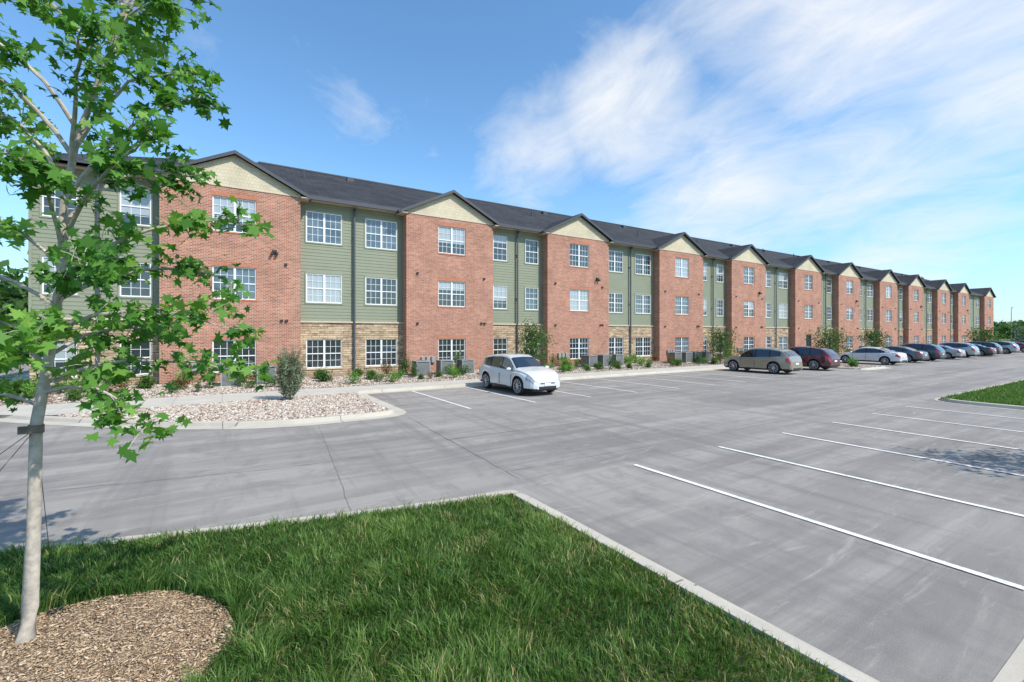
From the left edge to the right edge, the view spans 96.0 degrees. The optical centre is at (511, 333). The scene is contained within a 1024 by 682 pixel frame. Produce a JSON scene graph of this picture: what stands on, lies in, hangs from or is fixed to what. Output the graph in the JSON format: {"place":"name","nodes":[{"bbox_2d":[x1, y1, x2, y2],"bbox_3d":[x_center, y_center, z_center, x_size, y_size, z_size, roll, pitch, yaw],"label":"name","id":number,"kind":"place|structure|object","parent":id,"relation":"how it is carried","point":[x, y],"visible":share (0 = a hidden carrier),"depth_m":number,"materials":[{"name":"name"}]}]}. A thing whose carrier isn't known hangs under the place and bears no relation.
{"place":"outdoors","nodes":[
{"label":"outdoors","id":0,"kind":"place"},
{"bbox_2d":[1,364,720,419],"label":"rock bed","id":1,"kind":"object","parent":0,"point":[162,397],"visible":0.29,"depth_m":14.98,"materials":[{"name":"beige gravel"}]},
{"bbox_2d":[57,392,387,420],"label":"river rocks","id":2,"kind":"object","parent":1,"relation":"on","point":[297,407],"visible":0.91,"depth_m":14.99,"materials":[{"name":"gravel"}]},
{"bbox_2d":[272,345,306,399],"bbox_3d":[-8.327,1.488,17.259,1.186,2.125,1.261,0,0,-32],"label":"juniper shrub","id":3,"kind":"object","parent":1,"relation":"on","point":[290,374],"visible":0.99,"depth_m":17.08,"materials":[{"name":"green plant"}]},
{"bbox_2d":[0,352,842,405],"bbox_3d":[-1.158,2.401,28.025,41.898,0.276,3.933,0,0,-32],"label":"river rocks","id":4,"kind":"object","parent":1,"relation":"on","point":[312,381],"visible":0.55,"depth_m":21.84,"materials":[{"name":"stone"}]},
{"bbox_2d":[9,374,31,392],"bbox_3d":[-19.444,2.023,18.244,0.932,0.945,0.783,0,0,20],"label":"shrub","id":5,"kind":"object","parent":4,"relation":"on","point":[17,385],"visible":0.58,"depth_m":18.12,"materials":[{"name":"green plant"}]},
{"bbox_2d":[19,377,36,398],"bbox_3d":[-17.840,2.050,17.119,0.761,0.851,0.715,0,0,-40],"label":"shrub","id":6,"kind":"object","parent":4,"relation":"on","point":[30,389],"visible":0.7,"depth_m":17.09,"materials":[{"name":"green plant"}]},
{"bbox_2d":[21,375,55,388],"bbox_3d":[-18.638,1.835,18.280,1.151,1.197,1.226,0,0,45],"label":"shrub","id":7,"kind":"object","parent":4,"relation":"on","point":[35,381],"visible":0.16,"depth_m":17.97,"materials":[{"name":"green plant"}]},
{"bbox_2d":[52,383,65,393],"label":"shrub","id":8,"kind":"object","parent":4,"relation":"on","point":[62,384],"visible":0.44,"depth_m":18.16,"materials":[{"name":"green plant"}]},
{"bbox_2d":[58,378,81,392],"bbox_3d":[-17.747,1.993,18.532,0.810,0.881,0.863,0,0,39],"label":"shrub","id":9,"kind":"object","parent":4,"relation":"on","point":[71,383],"visible":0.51,"depth_m":18.44,"materials":[{"name":"green plant"}]},
{"bbox_2d":[63,389,85,400],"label":"shrub","id":10,"kind":"object","parent":4,"relation":"on","point":[76,395],"visible":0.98,"depth_m":16.96,"materials":[{"name":"green plant"}]},
{"bbox_2d":[66,378,85,392],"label":"shrub","id":11,"kind":"object","parent":4,"relation":"on","point":[75,384],"visible":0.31,"depth_m":18.44,"materials":[{"name":"green plant"}]},
{"bbox_2d":[108,380,134,391],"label":"shrub","id":12,"kind":"object","parent":4,"relation":"on","point":[120,385],"visible":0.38,"depth_m":18.58,"materials":[{"name":"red plant"}]},
{"bbox_2d":[135,371,157,388],"bbox_3d":[-15.798,2.045,19.840,0.995,0.960,0.837,0,0,-7],"label":"shrub","id":13,"kind":"object","parent":4,"relation":"on","point":[147,382],"visible":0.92,"depth_m":19.75,"materials":[{"name":"green plant"}]},
{"bbox_2d":[164,382,185,393],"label":"shrub","id":14,"kind":"object","parent":4,"relation":"on","point":[174,389],"visible":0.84,"depth_m":18.86,"materials":[{"name":"green plant"}]},
{"bbox_2d":[169,372,197,388],"bbox_3d":[-14.152,2.011,19.770,0.979,0.921,0.837,0,0,-6],"label":"shrub","id":15,"kind":"object","parent":4,"relation":"on","point":[186,382],"visible":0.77,"depth_m":19.74,"materials":[{"name":"red plant"}]},
{"bbox_2d":[175,370,196,383],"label":"shrub","id":16,"kind":"object","parent":4,"relation":"on","point":[176,375],"visible":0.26,"depth_m":20.91,"materials":[{"name":"green plant"}]},
{"bbox_2d":[193,377,202,391],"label":"shrub","id":17,"kind":"object","parent":4,"relation":"on","point":[197,385],"visible":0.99,"depth_m":19.22,"materials":[{"name":"green plant"}]},
{"bbox_2d":[205,367,220,388],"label":"shrub","id":18,"kind":"object","parent":4,"relation":"on","point":[212,381],"visible":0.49,"depth_m":20.22,"materials":[{"name":"green plant"}]},
{"bbox_2d":[219,367,242,386],"bbox_3d":[-12.900,1.956,21.158,0.920,0.910,0.920,0,0,-32],"label":"air conditioner unit","id":19,"kind":"object","parent":4,"relation":"on","point":[225,382],"visible":0.26,"depth_m":20.75,"materials":[{"name":"metal"}]},
{"bbox_2d":[231,377,245,386],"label":"shrub","id":20,"kind":"object","parent":4,"relation":"on","point":[240,382],"visible":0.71,"depth_m":20.75,"materials":[{"name":"green plant"}]},
{"bbox_2d":[241,380,259,388],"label":"shrub","id":21,"kind":"object","parent":4,"relation":"on","point":[249,384],"visible":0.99,"depth_m":20.42,"materials":[{"name":"green plant"}]},
{"bbox_2d":[255,365,276,384],"bbox_3d":[-11.719,1.956,21.910,0.920,0.910,0.920,0,0,-34],"label":"air conditioner unit","id":22,"kind":"object","parent":4,"relation":"on","point":[271,370],"visible":0.41,"depth_m":21.70,"materials":[{"name":"metal"}]},
{"bbox_2d":[259,375,278,386],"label":"shrub","id":23,"kind":"object","parent":4,"relation":"on","point":[271,382],"visible":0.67,"depth_m":20.91,"materials":[{"name":"green plant"}]},
{"bbox_2d":[316,367,332,381],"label":"shrub","id":24,"kind":"object","parent":4,"relation":"on","point":[321,375],"visible":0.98,"depth_m":22.89,"materials":[{"name":"green plant"}]},
{"bbox_2d":[344,365,360,384],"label":"shrub","id":25,"kind":"object","parent":4,"relation":"on","point":[355,377],"visible":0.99,"depth_m":22.40,"materials":[{"name":"green plant"}]},
{"bbox_2d":[353,365,363,375],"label":"shrub","id":26,"kind":"object","parent":4,"relation":"on","point":[359,370],"visible":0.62,"depth_m":25.01,"materials":[{"name":"green plant"}]},
{"bbox_2d":[362,367,379,379],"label":"shrub","id":27,"kind":"object","parent":4,"relation":"on","point":[370,374],"visible":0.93,"depth_m":23.99,"materials":[{"name":"green plant"}]},
{"bbox_2d":[373,373,383,381],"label":"shrub","id":28,"kind":"object","parent":4,"relation":"on","point":[380,378],"visible":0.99,"depth_m":23.32,"materials":[{"name":"green plant"}]},
{"bbox_2d":[376,359,395,376],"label":"shrub","id":29,"kind":"object","parent":4,"relation":"on","point":[385,370],"visible":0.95,"depth_m":25.31,"materials":[{"name":"red plant"}]},
{"bbox_2d":[384,370,398,382],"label":"shrub","id":30,"kind":"object","parent":4,"relation":"on","point":[393,374],"visible":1,"depth_m":23.30,"materials":[{"name":"green plant"}]},
{"bbox_2d":[395,365,404,378],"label":"shrub","id":31,"kind":"object","parent":4,"relation":"on","point":[400,372],"visible":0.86,"depth_m":24.65,"materials":[{"name":"green plant"}]},
{"bbox_2d":[397,348,410,373],"bbox_3d":[-6.159,1.614,26.238,0.896,1.601,0.709,0,0,6],"label":"shrub","id":32,"kind":"object","parent":4,"relation":"on","point":[406,366],"visible":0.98,"depth_m":26.19,"materials":[{"name":"green plant"}]},
{"bbox_2d":[408,358,418,377],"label":"shrub","id":33,"kind":"object","parent":4,"relation":"on","point":[413,367],"visible":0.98,"depth_m":25.25,"materials":[{"name":"green plant"}]},
{"bbox_2d":[417,372,424,379],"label":"shrub","id":34,"kind":"object","parent":4,"relation":"on","point":[420,376],"visible":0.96,"depth_m":24.60,"materials":[{"name":"green plant"}]},
{"bbox_2d":[412,360,430,376],"bbox_3d":[-5.138,1.956,26.097,0.920,0.910,0.920,0,0,-30],"label":"air conditioner unit","id":35,"kind":"object","parent":4,"relation":"on","point":[423,366],"visible":0.78,"depth_m":25.80,"materials":[{"name":"metal"}]},
{"bbox_2d":[434,370,443,376],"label":"shrub","id":36,"kind":"object","parent":4,"relation":"on","point":[438,374],"visible":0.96,"depth_m":25.67,"materials":[{"name":"green plant"}]},
{"bbox_2d":[436,359,453,374],"bbox_3d":[-3.904,1.956,26.858,0.920,0.910,0.920,0,0,-29],"label":"air conditioner unit","id":37,"kind":"object","parent":4,"relation":"on","point":[440,364],"visible":0.81,"depth_m":26.54,"materials":[{"name":"metal"}]},
{"bbox_2d":[442,362,457,375],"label":"shrub","id":38,"kind":"object","parent":4,"relation":"on","point":[449,367],"visible":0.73,"depth_m":26.44,"materials":[{"name":"green plant"}]},
{"bbox_2d":[448,366,460,377],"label":"shrub","id":39,"kind":"object","parent":4,"relation":"on","point":[453,372],"visible":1,"depth_m":25.31,"materials":[{"name":"green plant"}]},
{"bbox_2d":[453,345,463,367],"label":"shrub","id":40,"kind":"object","parent":4,"relation":"on","point":[458,355],"visible":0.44,"depth_m":27.73,"materials":[{"name":"green plant"}]},
{"bbox_2d":[455,364,472,373],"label":"shrub","id":41,"kind":"object","parent":4,"relation":"on","point":[465,370],"visible":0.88,"depth_m":26.59,"materials":[{"name":"green plant"}]},
{"bbox_2d":[456,359,475,374],"bbox_3d":[-2.787,1.956,27.524,0.920,0.910,0.920,0,0,-33],"label":"air conditioner unit","id":42,"kind":"object","parent":4,"relation":"on","point":[465,362],"visible":0.75,"depth_m":27.27,"materials":[{"name":"metal"}]},
{"bbox_2d":[6,149,995,378],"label":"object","id":43,"kind":"structure","parent":4,"relation":"on","point":[82,166],"depth_m":28.37,"materials":[{"name":"stone"}]},
{"bbox_2d":[30,320,979,385],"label":"stone wainscot","id":44,"kind":"object","parent":43,"relation":"attached to","point":[342,331],"visible":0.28,"depth_m":26.61,"materials":[{"name":"brown stone"}]},
{"bbox_2d":[40,153,994,296],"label":"roof","id":45,"kind":"structure","parent":43,"relation":"on","point":[317,183],"depth_m":36.71,"materials":[{"name":"black"}]},
{"bbox_2d":[161,155,993,296],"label":"gable siding","id":46,"kind":"object","parent":43,"relation":"attached to","point":[234,170],"visible":0.88,"depth_m":28.65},
{"bbox_2d":[512,318,557,362],"bbox_3d":[1.266,0.718,28.388,2.892,3.627,2.650,0,0,29],"label":"ornamental tree","id":47,"kind":"object","parent":4,"relation":"on","point":[536,335],"visible":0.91,"depth_m":28.19,"materials":[{"name":"green plant"}]},
{"bbox_2d":[549,350,557,366],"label":"shrub","id":48,"kind":"object","parent":4,"relation":"on","point":[553,361],"visible":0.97,"depth_m":31.91,"materials":[{"name":"green plant"}]},
{"bbox_2d":[557,360,568,371],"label":"shrub","id":49,"kind":"object","parent":4,"relation":"on","point":[563,368],"visible":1,"depth_m":29.03,"materials":[{"name":"green plant"}]},
{"bbox_2d":[559,352,570,363],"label":"shrub","id":50,"kind":"object","parent":4,"relation":"on","point":[562,359],"visible":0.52,"depth_m":32.71,"materials":[{"name":"green plant"}]},
{"bbox_2d":[566,358,574,370],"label":"shrub","id":51,"kind":"object","parent":4,"relation":"on","point":[570,366],"visible":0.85,"depth_m":29.96,"materials":[{"name":"green plant"}]},
{"bbox_2d":[159,180,993,384],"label":"brick bays","id":52,"kind":"object","parent":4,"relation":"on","point":[278,290],"visible":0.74,"depth_m":29.78,"materials":[{"name":"red brick"}]},
{"bbox_2d":[42,180,989,376],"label":"windows","id":53,"kind":"structure","parent":52,"relation":"attached to","point":[326,228],"depth_m":27.44,"materials":[{"name":"glass"}]},
{"bbox_2d":[183,344,885,370],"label":"utility boxes","id":54,"kind":"object","parent":52,"relation":"attached to","point":[565,355],"visible":0.58,"depth_m":33.09,"materials":[{"name":"metal"}]},
{"bbox_2d":[581,355,597,367],"bbox_3d":[5.466,1.956,32.622,0.920,0.910,0.920,0,0,-35],"label":"air conditioner unit","id":55,"kind":"object","parent":4,"relation":"on","point":[591,360],"visible":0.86,"depth_m":32.35,"materials":[{"name":"metal"}]},
{"bbox_2d":[594,360,603,369],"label":"shrub","id":56,"kind":"object","parent":4,"relation":"on","point":[599,366],"visible":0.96,"depth_m":31.25,"materials":[{"name":"green plant"}]},
{"bbox_2d":[597,354,612,366],"bbox_3d":[6.639,1.956,33.386,0.920,0.910,0.920,0,0,-32],"label":"air conditioner unit","id":57,"kind":"object","parent":4,"relation":"on","point":[602,358],"visible":0.66,"depth_m":33.04,"materials":[{"name":"metal"}]},
{"bbox_2d":[606,350,616,368],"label":"shrub","id":58,"kind":"object","parent":4,"relation":"on","point":[611,360],"visible":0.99,"depth_m":31.33,"materials":[{"name":"green plant"}]},
{"bbox_2d":[608,354,624,365],"bbox_3d":[7.705,1.956,34.132,0.920,0.910,0.920,0,0,-35],"label":"air conditioner unit","id":59,"kind":"object","parent":4,"relation":"on","point":[619,357],"visible":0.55,"depth_m":33.84,"materials":[{"name":"metal"}]},
{"bbox_2d":[629,353,642,362],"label":"shrub","id":60,"kind":"object","parent":4,"relation":"on","point":[634,358],"visible":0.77,"depth_m":36.62,"materials":[{"name":"green plant"}]},
{"bbox_2d":[635,357,647,365],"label":"shrub","id":61,"kind":"object","parent":4,"relation":"on","point":[642,361],"visible":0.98,"depth_m":34.31,"materials":[{"name":"green plant"}]},
{"bbox_2d":[650,352,657,361],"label":"shrub","id":62,"kind":"object","parent":4,"relation":"on","point":[655,358],"visible":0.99,"depth_m":37.93,"materials":[{"name":"red plant"}]},
{"bbox_2d":[666,352,681,362],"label":"air conditioner unit","id":63,"kind":"object","parent":4,"relation":"on","point":[678,355],"visible":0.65,"depth_m":37.32,"materials":[{"name":"metal"}]},
{"bbox_2d":[672,357,683,365],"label":"shrub","id":64,"kind":"object","parent":4,"relation":"on","point":[678,362],"visible":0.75,"depth_m":35.27,"materials":[{"name":"green plant"}]},
{"bbox_2d":[682,352,692,362],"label":"air conditioner unit","id":65,"kind":"object","parent":4,"relation":"on","point":[686,357],"visible":0.81,"depth_m":37.85,"materials":[{"name":"metal"}]},
{"bbox_2d":[691,351,700,359],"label":"air conditioner unit","id":66,"kind":"object","parent":4,"relation":"on","point":[694,353],"visible":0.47,"depth_m":38.60,"materials":[{"name":"metal"}]},
{"bbox_2d":[695,350,702,363],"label":"shrub","id":67,"kind":"object","parent":4,"relation":"on","point":[699,358],"visible":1,"depth_m":36.75,"materials":[{"name":"green plant"}]},
{"bbox_2d":[698,351,711,361],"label":"air conditioner unit","id":68,"kind":"object","parent":4,"relation":"on","point":[706,355],"visible":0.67,"depth_m":39.27,"materials":[{"name":"metal"}]},
{"bbox_2d":[710,356,718,363],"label":"shrub","id":69,"kind":"object","parent":4,"relation":"on","point":[713,360],"visible":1,"depth_m":37.28,"materials":[{"name":"green plant"}]},
{"bbox_2d":[700,325,739,363],"bbox_3d":[17.153,0.804,38.074,3.268,3.456,3.004,0,0,-32],"label":"ornamental tree","id":70,"kind":"object","parent":4,"relation":"on","point":[717,339],"visible":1,"depth_m":37.67,"materials":[{"name":"green plant"}]},
{"bbox_2d":[854,327,892,346],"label":"ornamental tree","id":71,"kind":"object","parent":4,"relation":"on","point":[871,335],"visible":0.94,"depth_m":53.23,"materials":[{"name":"green plant"}]},
{"bbox_2d":[32,170,979,329],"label":"green siding","id":72,"kind":"object","parent":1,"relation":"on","point":[332,259],"visible":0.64,"depth_m":26.89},
{"bbox_2d":[801,319,854,356],"bbox_3d":[25.218,0.702,36.799,3.364,3.696,3.577,0,0,-9],"label":"ornamental tree","id":73,"kind":"object","parent":1,"relation":"on","point":[832,342],"visible":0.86,"depth_m":36.53,"materials":[{"name":"green plant"}]},
{"bbox_2d":[847,359,858,366],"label":"shrub","id":74,"kind":"object","parent":1,"relation":"on","point":[853,363],"visible":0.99,"depth_m":34.44,"materials":[{"name":"green plant"}]},
{"bbox_2d":[838,364,879,368],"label":"river rocks","id":75,"kind":"object","parent":1,"relation":"on","point":[860,366],"visible":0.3,"depth_m":34.60,"materials":[{"name":"gravel"}]},
{"bbox_2d":[0,364,724,414],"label":"sidewalk","id":76,"kind":"structure","parent":0,"point":[61,408],"depth_m":18.45,"materials":[{"name":"concrete"}]},
{"bbox_2d":[0,351,1023,681],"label":"parking lot asphalt","id":77,"kind":"structure","parent":0,"point":[880,613],"depth_m":8.15,"materials":[{"name":"grey asphalt"}]},
{"bbox_2d":[0,360,889,428],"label":"planting bed kerb","id":78,"kind":"structure","parent":77,"relation":"on","point":[392,411],"depth_m":13.77,"materials":[{"name":"concrete"}]},
{"bbox_2d":[4,367,991,510],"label":"asphalt seams","id":79,"kind":"object","parent":77,"relation":"on","point":[475,454],"visible":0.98,"depth_m":10.50,"materials":[{"name":"grey asphalt"}]},
{"bbox_2d":[0,379,1023,681],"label":"lawn kerb","id":80,"kind":"structure","parent":77,"relation":"on","point":[1012,671],"depth_m":4.44,"materials":[{"name":"concrete"}]},
{"bbox_2d":[479,353,559,394],"bbox_3d":[0.240,1.756,21.118,2.280,1.660,4.712,0,0,-32],"label":"parked car","id":81,"kind":"object","parent":77,"relation":"on","point":[519,374],"visible":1,"depth_m":20.12,"materials":[{"name":"white paint"}]},
{"bbox_2d":[413,353,1023,589],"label":"parking bay markings","id":82,"kind":"object","parent":77,"relation":"on","point":[900,548],"visible":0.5,"depth_m":7.75,"materials":[{"name":"paint"}]},
{"bbox_2d":[724,347,802,373],"bbox_3d":[16.799,1.756,31.134,2.280,1.660,4.712,0,0,-32],"label":"parked car","id":83,"kind":"object","parent":77,"relation":"on","point":[774,360],"visible":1,"depth_m":30.00,"materials":[{"name":"beige paint"}]},
{"bbox_2d":[788,346,839,369],"bbox_3d":[21.317,1.756,34.094,2.280,1.660,4.712,0,0,-32],"label":"parked car","id":84,"kind":"object","parent":77,"relation":"on","point":[814,358],"visible":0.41,"depth_m":32.42,"materials":[{"name":"red paint"}]},
{"bbox_2d":[839,347,906,364],"bbox_3d":[30.787,1.856,39.699,2.240,1.460,4.832,0,0,-32],"label":"parked car","id":85,"kind":"object","parent":77,"relation":"on","point":[884,356],"visible":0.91,"depth_m":38.70,"materials":[{"name":"white paint"}]},
{"bbox_2d":[882,346,928,361],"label":"parked car","id":86,"kind":"object","parent":77,"relation":"on","point":[914,355],"visible":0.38,"depth_m":41.05,"materials":[{"name":"grey paint"}]},
{"bbox_2d":[901,343,945,360],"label":"parked car","id":87,"kind":"object","parent":77,"relation":"on","point":[934,351],"visible":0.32,"depth_m":43.25,"materials":[{"name":"blue paint"}]},
{"bbox_2d":[935,344,965,358],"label":"parked car","id":88,"kind":"object","parent":77,"relation":"on","point":[952,352],"visible":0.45,"depth_m":46.12,"materials":[{"name":"silver paint"}]},
{"bbox_2d":[938,342,979,357],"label":"parked car","id":89,"kind":"object","parent":77,"relation":"on","point":[970,349],"visible":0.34,"depth_m":49.19,"materials":[{"name":"silver paint"}]},
{"bbox_2d":[971,343,996,355],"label":"parked car","id":90,"kind":"object","parent":77,"relation":"on","point":[985,350],"visible":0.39,"depth_m":51.91,"materials":[{"name":"black paint"}]},
{"bbox_2d":[966,341,1002,355],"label":"parked car","id":91,"kind":"object","parent":77,"relation":"on","point":[999,348],"visible":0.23,"depth_m":53.56,"materials":[{"name":"black paint"}]},
{"bbox_2d":[963,323,1007,342],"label":"ornamental tree","id":92,"kind":"object","parent":77,"relation":"on","point":[989,335],"visible":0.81,"depth_m":59.83,"materials":[{"name":"green plant"}]},
{"bbox_2d":[987,341,1019,353],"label":"parked car","id":93,"kind":"object","parent":77,"relation":"on","point":[1008,347],"visible":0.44,"depth_m":57.95,"materials":[{"name":"silver paint"}]},
{"bbox_2d":[996,321,1023,341],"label":"ornamental tree","id":94,"kind":"object","parent":77,"relation":"on","point":[1021,333],"visible":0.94,"depth_m":70.99,"materials":[{"name":"green plant"}]},
{"bbox_2d":[1014,342,1023,352],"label":"parked car","id":95,"kind":"object","parent":77,"relation":"on","point":[1021,345],"visible":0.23,"depth_m":62.80,"materials":[{"name":"red paint"}]},
{"bbox_2d":[0,382,1023,681],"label":"lawn","id":96,"kind":"structure","parent":0,"point":[510,666],"depth_m":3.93,"materials":[{"name":"green plant"}]},
{"bbox_2d":[0,592,229,681],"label":"mulch ring","id":97,"kind":"object","parent":96,"relation":"on","point":[162,599],"visible":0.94,"depth_m":3.65,"materials":[{"name":"brown wood"}]},
{"bbox_2d":[0,590,231,681],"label":"mulch chips","id":98,"kind":"object","parent":97,"relation":"on","point":[133,668],"visible":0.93,"depth_m":3.71,"materials":[{"name":"brown wood"}]},
{"bbox_2d":[0,0,284,644],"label":"maple tree","id":99,"kind":"object","parent":97,"relation":"in","point":[99,261],"visible":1,"depth_m":3.68,"materials":[{"name":"green plant"}]},
{"bbox_2d":[940,379,1023,405],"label":"grass","id":100,"kind":"structure","parent":96,"relation":"on","point":[986,397],"depth_m":18.30,"materials":[{"name":"green plant"}]},
{"bbox_2d":[0,0,1023,322],"label":"sky","id":101,"kind":"structure","parent":0,"point":[874,134],"materials":[{"name":"blue"}]},
{"bbox_2d":[18,338,1014,355],"bbox_3d":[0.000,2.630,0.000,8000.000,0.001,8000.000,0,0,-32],"label":"ground","id":102,"kind":"structure","parent":0,"point":[1009,340],"depth_m":173.76,"materials":[{"name":"green plant"}]},
{"bbox_2d":[0,245,29,356],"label":"distant trees","id":103,"kind":"object","parent":102,"relation":"on","point":[20,300],"visible":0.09,"depth_m":41.42,"materials":[{"name":"green plant"}]},
{"bbox_2d":[994,320,1023,338],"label":"distant tree line","id":104,"kind":"object","parent":102,"relation":"on","point":[1003,327],"visible":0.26,"depth_m":230.01,"materials":[{"name":"green plant"}]},
{"bbox_2d":[1012,325,1022,340],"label":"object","id":105,"kind":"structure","parent":0,"point":[1015,331],"depth_m":157.62,"materials":[{"name":"green plant"}]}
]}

